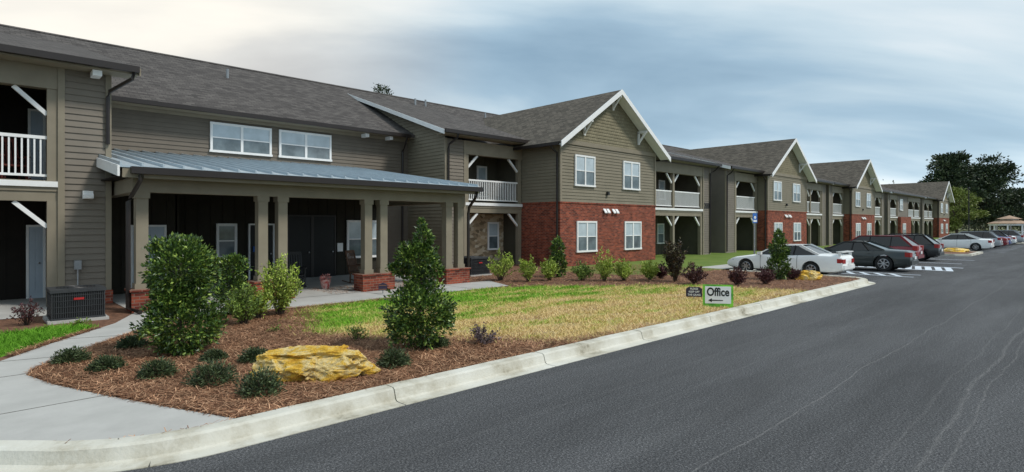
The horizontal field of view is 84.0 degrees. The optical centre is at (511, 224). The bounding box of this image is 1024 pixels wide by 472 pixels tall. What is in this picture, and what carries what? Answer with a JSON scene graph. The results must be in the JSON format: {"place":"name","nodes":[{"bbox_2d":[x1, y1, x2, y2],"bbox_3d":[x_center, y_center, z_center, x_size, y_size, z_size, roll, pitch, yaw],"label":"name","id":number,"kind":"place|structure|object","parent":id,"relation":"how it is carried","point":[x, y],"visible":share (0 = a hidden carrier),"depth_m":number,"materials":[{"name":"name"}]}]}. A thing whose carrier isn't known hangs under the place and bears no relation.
{"place":"outdoors","nodes":[
{"label":"outdoors","id":0,"kind":"place"},
{"bbox_2d":[0,297,46,318],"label":"patio","id":1,"kind":"structure","parent":0,"point":[5,309],"depth_m":14.74,"materials":[{"name":"concrete"}]},
{"bbox_2d":[0,320,98,356],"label":"side lawn","id":2,"kind":"structure","parent":0,"point":[31,337],"depth_m":10.69,"materials":[{"name":"green plant"}]},
{"bbox_2d":[0,281,506,440],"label":"sidewalk","id":3,"kind":"structure","parent":0,"point":[101,417],"depth_m":6.52,"materials":[{"name":"concrete"}]},
{"bbox_2d":[0,285,470,413],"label":"sidewalk joint","id":4,"kind":"object","parent":3,"relation":"on","point":[80,399],"visible":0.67,"depth_m":6.96,"materials":[{"name":"grey concrete"}]},
{"bbox_2d":[113,274,466,312],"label":"patio","id":5,"kind":"structure","parent":0,"point":[311,284],"depth_m":18.98,"materials":[{"name":"concrete"}]},
{"bbox_2d":[288,252,306,286],"bbox_3d":[-7.227,1.489,18.940,0.630,1.162,0.977,0,0,-32],"label":"rocking chair","id":6,"kind":"object","parent":5,"relation":"on","point":[299,254],"visible":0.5,"depth_m":19.19,"materials":[{"name":"black wood"}]},
{"bbox_2d":[320,273,330,288],"bbox_3d":[-6.121,1.825,18.664,0.391,0.525,0.382,0,0,-44],"label":"flower pot","id":7,"kind":"object","parent":5,"relation":"on","point":[324,282],"visible":1,"depth_m":18.54,"materials":[{"name":"red ceramic"}]},
{"bbox_2d":[342,250,360,283],"bbox_3d":[-5.493,1.489,20.319,0.977,1.162,0.630,0,0,17],"label":"rocking chair","id":8,"kind":"object","parent":5,"relation":"on","point":[355,265],"visible":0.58,"depth_m":20.29,"materials":[{"name":"brown wood"}]},
{"bbox_2d":[0,263,857,442],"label":"mulch bed","id":9,"kind":"object","parent":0,"point":[115,312],"visible":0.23,"depth_m":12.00,"materials":[{"name":"brown plant"}]},
{"bbox_2d":[6,296,44,324],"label":"twiggy shrub","id":10,"kind":"object","parent":9,"relation":"on","point":[25,314],"visible":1,"depth_m":11.86,"materials":[{"name":"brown plant"}]},
{"bbox_2d":[48,345,92,365],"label":"dwarf shrub","id":11,"kind":"object","parent":9,"relation":"on","point":[69,355],"visible":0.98,"depth_m":8.60,"materials":[{"name":"green plant"}]},
{"bbox_2d":[43,284,108,324],"bbox_3d":[-9.734,1.747,12.698,1.067,0.747,1.067,0,0,-44],"label":"air conditioner","id":12,"kind":"object","parent":9,"relation":"on","point":[67,304],"visible":1,"depth_m":12.37,"materials":[{"name":"metal"}]},
{"bbox_2d":[69,317,91,325],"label":"twiggy shrub","id":13,"kind":"object","parent":9,"relation":"on","point":[81,322],"visible":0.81,"depth_m":11.88,"materials":[{"name":"green plant"}]},
{"bbox_2d":[84,354,128,373],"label":"dwarf shrub","id":14,"kind":"object","parent":9,"relation":"on","point":[104,362],"visible":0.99,"depth_m":8.16,"materials":[{"name":"green plant"}]},
{"bbox_2d":[113,335,148,349],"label":"dwarf shrub","id":15,"kind":"object","parent":9,"relation":"on","point":[130,341],"visible":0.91,"depth_m":9.64,"materials":[{"name":"green plant"}]},
{"bbox_2d":[135,355,179,380],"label":"dwarf shrub","id":16,"kind":"object","parent":9,"relation":"on","point":[156,367],"visible":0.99,"depth_m":7.76,"materials":[{"name":"green plant"}]},
{"bbox_2d":[129,231,228,357],"bbox_3d":[-5.373,1.130,9.278,1.401,2.064,1.360,0,0,-44],"label":"holly shrub","id":17,"kind":"object","parent":9,"relation":"on","point":[186,297],"visible":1,"depth_m":9.05,"materials":[{"name":"green plant"}]},
{"bbox_2d":[180,356,240,388],"bbox_3d":[-3.936,1.927,7.536,0.713,0.388,0.668,0,0,-1],"label":"dwarf shrub","id":18,"kind":"object","parent":9,"relation":"on","point":[218,371],"visible":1,"depth_m":7.42,"materials":[{"name":"green plant"}]},
{"bbox_2d":[197,348,228,362],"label":"dwarf shrub","id":19,"kind":"object","parent":9,"relation":"on","point":[214,354],"visible":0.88,"depth_m":8.69,"materials":[{"name":"green plant"}]},
{"bbox_2d":[213,252,253,315],"bbox_3d":[-6.474,1.400,13.150,0.909,1.563,0.909,0,0,-44],"label":"holly shrub","id":20,"kind":"object","parent":9,"relation":"on","point":[236,278],"visible":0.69,"depth_m":12.99,"materials":[{"name":"green plant"}]},
{"bbox_2d":[223,282,262,324],"bbox_3d":[-5.636,1.630,11.922,0.795,0.947,0.823,0,0,-24],"label":"leafy shrub","id":21,"kind":"object","parent":9,"relation":"on","point":[240,310],"visible":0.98,"depth_m":11.87,"materials":[{"name":"green plant"}]},
{"bbox_2d":[235,346,267,363],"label":"dwarf shrub","id":22,"kind":"object","parent":9,"relation":"on","point":[250,354],"visible":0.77,"depth_m":8.63,"materials":[{"name":"green plant"}]},
{"bbox_2d":[234,365,286,399],"bbox_3d":[-3.104,1.939,7.027,0.574,0.368,0.623,0,0,-44],"label":"dwarf shrub","id":23,"kind":"object","parent":9,"relation":"on","point":[271,383],"visible":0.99,"depth_m":6.95,"materials":[{"name":"green plant"}]},
{"bbox_2d":[248,286,273,319],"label":"leafy shrub","id":24,"kind":"object","parent":9,"relation":"on","point":[264,305],"visible":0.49,"depth_m":12.63,"materials":[{"name":"green plant"}]},
{"bbox_2d":[255,253,304,315],"bbox_3d":[-5.376,1.369,13.136,1.077,1.469,0.948,0,0,-12],"label":"leafy shrub","id":25,"kind":"object","parent":9,"relation":"on","point":[282,295],"visible":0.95,"depth_m":13.06,"materials":[{"name":"green plant"}]},
{"bbox_2d":[250,344,380,382],"bbox_3d":[-2.680,1.890,7.899,1.698,0.481,0.954,0,0,-1],"label":"boulder","id":26,"kind":"object","parent":9,"relation":"on","point":[321,363],"visible":0.88,"depth_m":7.63,"materials":[{"name":"yellow stone"}]},
{"bbox_2d":[344,321,368,340],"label":"twiggy shrub","id":27,"kind":"object","parent":9,"relation":"on","point":[356,335],"visible":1,"depth_m":10.33,"materials":[{"name":"green plant"}]},
{"bbox_2d":[378,283,386,293],"bbox_3d":[-3.942,1.955,17.363,0.260,0.390,0.044,0,0,-14],"label":"garden plaque","id":28,"kind":"object","parent":9,"relation":"on","point":[382,286],"visible":0.88,"depth_m":17.34,"materials":[{"name":"grey metal"}]},
{"bbox_2d":[375,346,412,370],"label":"dwarf shrub","id":29,"kind":"object","parent":9,"relation":"on","point":[395,356],"visible":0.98,"depth_m":8.35,"materials":[{"name":"green plant"}]},
{"bbox_2d":[377,217,460,349],"bbox_3d":[-1.530,0.999,9.756,1.351,2.307,1.458,0,0,-44],"label":"holly shrub","id":30,"kind":"object","parent":9,"relation":"on","point":[416,293],"visible":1,"depth_m":9.54,"materials":[{"name":"green plant"}]},
{"bbox_2d":[423,336,451,348],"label":"dwarf shrub","id":31,"kind":"object","parent":9,"relation":"on","point":[442,341],"visible":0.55,"depth_m":9.67,"materials":[{"name":"green plant"}]},
{"bbox_2d":[464,256,490,276],"bbox_3d":[-1.649,1.715,23.796,1.160,0.810,1.160,0,0,-44],"label":"air conditioner","id":32,"kind":"object","parent":9,"relation":"on","point":[478,264],"visible":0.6,"depth_m":23.38,"materials":[{"name":"metal"}]},
{"bbox_2d":[469,321,500,343],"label":"twiggy shrub","id":33,"kind":"object","parent":9,"relation":"on","point":[476,330],"visible":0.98,"depth_m":9.93,"materials":[{"name":"purple plant"}]},
{"bbox_2d":[486,248,516,280],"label":"leafy shrub","id":34,"kind":"object","parent":9,"relation":"on","point":[500,270],"visible":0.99,"depth_m":21.36,"materials":[{"name":"green plant"}]},
{"bbox_2d":[517,253,537,281],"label":"leafy shrub","id":35,"kind":"object","parent":9,"relation":"on","point":[528,271],"visible":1,"depth_m":20.84,"materials":[{"name":"green plant"}]},
{"bbox_2d":[538,257,560,280],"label":"leafy shrub","id":36,"kind":"object","parent":9,"relation":"on","point":[548,270],"visible":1,"depth_m":21.30,"materials":[{"name":"green plant"}]},
{"bbox_2d":[547,235,567,276],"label":"evergreen shrub","id":37,"kind":"object","parent":9,"relation":"on","point":[558,253],"visible":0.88,"depth_m":22.70,"materials":[{"name":"green plant"}]},
{"bbox_2d":[570,260,594,280],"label":"leafy shrub","id":38,"kind":"object","parent":9,"relation":"on","point":[582,271],"visible":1,"depth_m":21.39,"materials":[{"name":"green plant"}]},
{"bbox_2d":[593,248,615,280],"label":"leafy shrub","id":39,"kind":"object","parent":9,"relation":"on","point":[606,269],"visible":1,"depth_m":21.12,"materials":[{"name":"green plant"}]},
{"bbox_2d":[612,258,636,280],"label":"leafy shrub","id":40,"kind":"object","parent":9,"relation":"on","point":[622,272],"visible":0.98,"depth_m":21.33,"materials":[{"name":"green plant"}]},
{"bbox_2d":[639,260,659,279],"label":"leafy shrub","id":41,"kind":"object","parent":9,"relation":"on","point":[649,271],"visible":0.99,"depth_m":21.54,"materials":[{"name":"green plant"}]},
{"bbox_2d":[655,263,668,278],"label":"purple shrub","id":42,"kind":"object","parent":9,"relation":"on","point":[662,273],"visible":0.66,"depth_m":22.21,"materials":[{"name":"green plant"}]},
{"bbox_2d":[660,238,689,281],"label":"russet shrub","id":43,"kind":"object","parent":9,"relation":"on","point":[674,259],"visible":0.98,"depth_m":20.84,"materials":[{"name":"brown plant"}]},
{"bbox_2d":[679,262,708,283],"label":"purple shrub","id":44,"kind":"object","parent":9,"relation":"on","point":[691,276],"visible":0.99,"depth_m":20.11,"materials":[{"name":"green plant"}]},
{"bbox_2d":[727,266,747,284],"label":"purple shrub","id":45,"kind":"object","parent":9,"relation":"on","point":[735,276],"visible":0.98,"depth_m":19.67,"materials":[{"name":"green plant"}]},
{"bbox_2d":[754,266,775,283],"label":"purple shrub","id":46,"kind":"object","parent":9,"relation":"on","point":[764,276],"visible":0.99,"depth_m":20.07,"materials":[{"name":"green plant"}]},
{"bbox_2d":[764,228,792,279],"bbox_3d":[10.272,1.139,21.875,1.064,2.123,1.050,0,0,-44],"label":"evergreen shrub","id":47,"kind":"object","parent":9,"relation":"on","point":[779,256],"visible":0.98,"depth_m":21.73,"materials":[{"name":"green plant"}]},
{"bbox_2d":[785,266,801,279],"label":"purple shrub","id":48,"kind":"object","parent":9,"relation":"on","point":[795,272],"visible":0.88,"depth_m":21.71,"materials":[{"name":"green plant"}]},
{"bbox_2d":[795,270,822,279],"bbox_3d":[11.341,1.932,21.881,1.158,0.387,0.650,0,0,6],"label":"boulder","id":49,"kind":"object","parent":9,"relation":"on","point":[809,275],"visible":0.69,"depth_m":21.65,"materials":[{"name":"yellow stone"}]},
{"bbox_2d":[0,0,1023,203],"label":"sky","id":50,"kind":"structure","parent":0,"point":[896,85],"materials":[{"name":"blue"}]},
{"bbox_2d":[278,282,807,347],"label":"lawn","id":51,"kind":"structure","parent":0,"point":[608,321],"depth_m":13.46,"materials":[{"name":"green plant"}]},
{"bbox_2d":[686,287,701,298],"bbox_3d":[5.170,1.955,16.158,0.440,0.390,0.032,0,0,11],"label":"lawn sign","id":52,"kind":"object","parent":51,"relation":"on","point":[694,291],"visible":1,"depth_m":16.15,"materials":[{"name":"black plastic"}]},
{"bbox_2d":[703,284,732,307],"bbox_3d":[5.243,1.835,14.482,0.740,0.630,0.036,0,0,11],"label":"office sign","id":53,"kind":"object","parent":51,"relation":"on","point":[718,295],"visible":1,"depth_m":14.47,"materials":[{"name":"white plastic"}]},
{"bbox_2d":[122,244,1023,471],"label":"road","id":54,"kind":"structure","parent":0,"point":[922,370],"depth_m":7.03,"materials":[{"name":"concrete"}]},
{"bbox_2d":[0,269,875,471],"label":"kerb","id":55,"kind":"structure","parent":54,"relation":"on","point":[130,453],"depth_m":6.48,"materials":[{"name":"concrete"}]},
{"bbox_2d":[727,244,854,274],"bbox_3d":[12.522,1.533,25.791,2.150,1.370,5.012,0,0,-44],"label":"parked car","id":56,"kind":"object","parent":54,"relation":"on","point":[810,257],"visible":0.82,"depth_m":24.58,"materials":[{"name":"white paint"}]},
{"bbox_2d":[824,240,918,271],"bbox_3d":[17.319,1.500,28.737,2.220,1.436,5.112,0,0,-44],"label":"parked car","id":57,"kind":"object","parent":54,"relation":"on","point":[871,253],"visible":0.62,"depth_m":27.39,"materials":[{"name":"grey paint"}]},
{"bbox_2d":[829,235,923,258],"bbox_3d":[21.270,1.405,33.574,2.220,1.625,4.812,0,0,-44],"label":"parked car","id":58,"kind":"object","parent":54,"relation":"on","point":[904,242],"visible":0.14,"depth_m":32.24,"materials":[{"name":"red paint"}]},
{"bbox_2d":[889,233,943,260],"bbox_3d":[24.725,1.367,36.617,2.220,1.702,4.812,0,0,-44],"label":"parked car","id":59,"kind":"object","parent":54,"relation":"on","point":[933,248],"visible":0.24,"depth_m":34.91,"materials":[{"name":"black paint"}]},
{"bbox_2d":[844,247,1006,276],"bbox_3d":[34.389,2.217,44.602,53.520,0.006,6.660,0,0,-44],"label":"parking marking","id":60,"kind":"object","parent":54,"relation":"on","point":[930,268],"visible":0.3,"depth_m":28.89,"materials":[{"name":"paint"}]},
{"bbox_2d":[941,251,982,255],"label":"parking island","id":61,"kind":"structure","parent":54,"relation":"on","point":[975,253],"depth_m":40.60,"materials":[{"name":"concrete"}]},
{"bbox_2d":[944,251,975,253],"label":"island mulch","id":62,"kind":"object","parent":61,"relation":"on","point":[959,252],"visible":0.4,"depth_m":42.76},
{"bbox_2d":[944,248,969,251],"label":"boulder","id":63,"kind":"object","parent":62,"relation":"on","point":[955,250],"visible":0.85,"depth_m":43.77,"materials":[{"name":"yellow stone"}]},
{"bbox_2d":[936,234,993,250],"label":"parked car","id":64,"kind":"object","parent":54,"relation":"on","point":[970,241],"visible":0.64,"depth_m":48.79,"materials":[{"name":"white paint"}]},
{"bbox_2d":[935,233,994,245],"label":"parked car","id":65,"kind":"object","parent":54,"relation":"on","point":[975,235],"visible":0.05,"depth_m":51.43,"materials":[{"name":"grey paint"}]},
{"bbox_2d":[959,231,1002,246],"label":"parked car","id":66,"kind":"object","parent":54,"relation":"on","point":[992,235],"visible":0.16,"depth_m":52.66,"materials":[{"name":"silver paint"}]},
{"bbox_2d":[993,237,1008,247],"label":"parked car","id":67,"kind":"object","parent":54,"relation":"on","point":[1005,241],"visible":0.03,"depth_m":54.02,"materials":[{"name":"red paint"}]},
{"bbox_2d":[992,231,1011,241],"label":"parked car","id":68,"kind":"object","parent":54,"relation":"on","point":[1001,233],"visible":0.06,"depth_m":58.87,"materials":[{"name":"black paint"}]},
{"bbox_2d":[987,215,1023,234],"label":"gazebo","id":69,"kind":"object","parent":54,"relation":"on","point":[1009,220],"visible":0.73,"depth_m":103.75,"materials":[{"name":"white paint"}]},
{"bbox_2d":[990,230,1023,243],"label":"parked car","id":70,"kind":"object","parent":54,"relation":"on","point":[1019,236],"visible":0.12,"depth_m":64.54,"materials":[{"name":"silver paint"}]},
{"bbox_2d":[565,263,713,274],"bbox_3d":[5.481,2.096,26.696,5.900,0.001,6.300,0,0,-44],"label":"shrubs","id":71,"kind":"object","parent":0,"point":[614,273],"visible":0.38,"depth_m":26.74,"materials":[{"name":"green plant"}]},
{"bbox_2d":[702,264,731,268],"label":"parking walk","id":72,"kind":"structure","parent":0,"point":[726,266],"depth_m":28.30,"materials":[{"name":"concrete"}]},
{"bbox_2d":[615,237,941,269],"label":"grass verge","id":73,"kind":"object","parent":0,"point":[712,259],"depth_m":35.56,"materials":[{"name":"green plant"}]},
{"bbox_2d":[0,24,954,313],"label":"apartment building","id":74,"kind":"structure","parent":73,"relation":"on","point":[126,150],"depth_m":24.61,"materials":[{"name":"brown"}]},
{"bbox_2d":[0,137,30,179],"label":"rocking chair","id":75,"kind":"object","parent":74,"relation":"on","point":[5,141],"visible":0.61,"depth_m":15.00,"materials":[{"name":"red wood"}]},
{"bbox_2d":[26,225,45,298],"bbox_3d":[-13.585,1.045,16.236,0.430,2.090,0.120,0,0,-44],"label":"door","id":76,"kind":"structure","parent":74,"relation":"in","point":[35,234],"depth_m":16.24,"materials":[{"name":"white paint"}]},
{"bbox_2d":[28,108,45,180],"bbox_3d":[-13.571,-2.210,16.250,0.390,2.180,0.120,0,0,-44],"label":"door","id":77,"kind":"structure","parent":74,"relation":"in","point":[36,120],"depth_m":16.25,"materials":[{"name":"white paint"}]},
{"bbox_2d":[131,225,166,287],"bbox_3d":[-11.273,1.045,17.647,0.960,2.090,0.070,0,0,-44],"label":"door","id":78,"kind":"structure","parent":74,"relation":"in","point":[160,230],"depth_m":17.67,"materials":[{"name":"white paint"}]},
{"bbox_2d":[216,224,236,257],"bbox_3d":[-10.289,0.575,20.520,0.760,1.250,0.090,0,0,-44],"label":"window","id":79,"kind":"structure","parent":74,"relation":"in","point":[226,234],"depth_m":20.51,"materials":[{"name":"grey glass"}]},
{"bbox_2d":[209,121,272,156],"bbox_3d":[-11.102,-3.500,23.387,2.460,1.200,0.090,0,0,-44],"label":"window","id":80,"kind":"structure","parent":74,"relation":"in","point":[224,137],"depth_m":23.35,"materials":[{"name":"white glass"}]},
{"bbox_2d":[248,224,274,279],"bbox_3d":[-9.396,1.020,21.358,0.950,2.140,0.120,0,0,-44],"label":"door","id":81,"kind":"structure","parent":74,"relation":"in","point":[251,227],"depth_m":21.19,"materials":[{"name":"white paint"}]},
{"bbox_2d":[288,215,312,277],"bbox_3d":[-8.332,0.845,22.380,1.000,2.490,0.120,0,0,-44],"label":"door","id":82,"kind":"structure","parent":74,"relation":"in","point":[300,227],"depth_m":22.46,"materials":[{"name":"black wood"}]},
{"bbox_2d":[278,129,331,161],"bbox_3d":[-9.148,-3.500,25.264,2.440,1.200,0.090,0,0,-44],"label":"window","id":83,"kind":"structure","parent":74,"relation":"in","point":[292,144],"depth_m":25.22,"materials":[{"name":"white glass"}]},
{"bbox_2d":[313,215,335,276],"bbox_3d":[-7.611,0.845,23.073,1.000,2.490,0.120,0,0,-44],"label":"door","id":84,"kind":"structure","parent":74,"relation":"in","point":[324,226],"depth_m":23.09,"materials":[{"name":"black wood"}]},
{"bbox_2d":[346,220,375,257],"bbox_3d":[-6.324,0.600,24.331,1.660,1.600,0.090,0,0,-44],"label":"window","id":85,"kind":"structure","parent":74,"relation":"in","point":[353,227],"depth_m":24.09,"materials":[{"name":"grey glass"}]},
{"bbox_2d":[476,166,486,197],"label":"window","id":86,"kind":"structure","parent":74,"relation":"in","point":[481,171],"depth_m":30.92,"materials":[{"name":"grey glass"}]},
{"bbox_2d":[487,222,498,249],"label":"window","id":87,"kind":"structure","parent":74,"relation":"in","point":[492,227],"depth_m":30.68,"materials":[{"name":"grey glass"}]},
{"bbox_2d":[574,154,595,186],"bbox_3d":[3.822,-2.810,29.685,1.710,1.620,0.090,0,0,-44],"label":"window","id":88,"kind":"structure","parent":74,"relation":"in","point":[584,166],"depth_m":29.65,"materials":[{"name":"white glass"}]},
{"bbox_2d":[576,221,597,252],"bbox_3d":[3.930,0.610,29.789,1.710,1.620,0.090,0,0,-44],"label":"window","id":89,"kind":"structure","parent":74,"relation":"in","point":[586,231],"depth_m":29.75,"materials":[{"name":"white glass"}]},
{"bbox_2d":[622,161,640,190],"bbox_3d":[6.850,-2.810,32.595,1.710,1.620,0.090,0,0,-44],"label":"window","id":90,"kind":"structure","parent":74,"relation":"in","point":[630,170],"depth_m":32.53,"materials":[{"name":"white glass"}]},
{"bbox_2d":[624,221,641,249],"bbox_3d":[6.959,0.610,32.699,1.710,1.620,0.090,0,0,-44],"label":"window","id":91,"kind":"structure","parent":74,"relation":"in","point":[632,229],"depth_m":32.66,"materials":[{"name":"white glass"}]},
{"bbox_2d":[656,223,664,243],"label":"window","id":92,"kind":"structure","parent":74,"relation":"in","point":[660,227],"depth_m":40.62,"materials":[{"name":"grey glass"}]},
{"bbox_2d":[658,180,664,189],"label":"window","id":93,"kind":"structure","parent":74,"relation":"in","point":[661,183],"depth_m":40.71,"materials":[{"name":"grey glass"}]},
{"bbox_2d":[773,181,781,200],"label":"window","id":94,"kind":"structure","parent":74,"relation":"in","point":[777,185],"depth_m":47.13,"materials":[{"name":"white glass"}]},
{"bbox_2d":[774,222,782,237],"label":"window","id":95,"kind":"structure","parent":74,"relation":"in","point":[776,224],"depth_m":47.25,"materials":[{"name":"white glass"}]},
{"bbox_2d":[792,183,800,201],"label":"window","id":96,"kind":"structure","parent":74,"relation":"in","point":[795,187],"depth_m":49.93,"materials":[{"name":"white glass"}]},
{"bbox_2d":[793,223,800,240],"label":"window","id":97,"kind":"structure","parent":74,"relation":"in","point":[796,226],"depth_m":50.11,"materials":[{"name":"white glass"}]},
{"bbox_2d":[855,192,860,206],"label":"window","id":98,"kind":"structure","parent":74,"relation":"in","point":[857,194],"depth_m":62.49,"materials":[{"name":"white glass"}]},
{"bbox_2d":[856,223,860,236],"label":"window","id":99,"kind":"structure","parent":74,"relation":"in","point":[858,225],"depth_m":62.64,"materials":[{"name":"white glass"}]},
{"bbox_2d":[866,193,870,207],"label":"window","id":100,"kind":"structure","parent":74,"relation":"in","point":[868,196],"depth_m":65.41,"materials":[{"name":"white glass"}]},
{"bbox_2d":[867,223,870,234],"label":"window","id":101,"kind":"structure","parent":74,"relation":"in","point":[868,224],"depth_m":65.49,"materials":[{"name":"white glass"}]},
{"bbox_2d":[753,213,756,253],"bbox_3d":[12.912,0.750,30.287,0.320,2.800,0.080,0,0,-24],"label":"parking sign","id":102,"kind":"object","parent":73,"relation":"on","point":[754,218],"visible":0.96,"depth_m":30.26,"materials":[{"name":"blue metal"}]},
{"bbox_2d":[967,187,969,230],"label":"street lamp","id":103,"kind":"object","parent":73,"relation":"on","point":[968,209],"visible":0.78,"depth_m":99.97,"materials":[{"name":"black metal"}]},
{"bbox_2d":[949,227,1019,233],"bbox_3d":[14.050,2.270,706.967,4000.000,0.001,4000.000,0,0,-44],"label":"ground","id":104,"kind":"structure","parent":0,"point":[951,232],"depth_m":281.17,"materials":[{"name":"green plant"}]},
{"bbox_2d":[371,84,392,94],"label":"pine tree","id":105,"kind":"object","parent":104,"relation":"on","point":[380,89],"visible":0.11,"depth_m":59.91,"materials":[{"name":"green plant"}]},
{"bbox_2d":[883,179,1019,230],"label":"distant wood","id":106,"kind":"object","parent":104,"relation":"on","point":[983,227],"visible":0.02,"depth_m":204.73,"materials":[{"name":"green plant"}]},
{"bbox_2d":[917,149,992,225],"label":"oak tree","id":107,"kind":"object","parent":104,"relation":"on","point":[953,168],"visible":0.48,"depth_m":146.18,"materials":[{"name":"green plant"}]},
{"bbox_2d":[949,186,989,232],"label":"spring tree","id":108,"kind":"object","parent":104,"relation":"on","point":[957,213],"visible":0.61,"depth_m":123.20,"materials":[{"name":"green plant"}]},
{"bbox_2d":[952,152,1023,229],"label":"oak tree","id":109,"kind":"object","parent":104,"relation":"on","point":[1004,203],"visible":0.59,"depth_m":148.31,"materials":[{"name":"green plant"}]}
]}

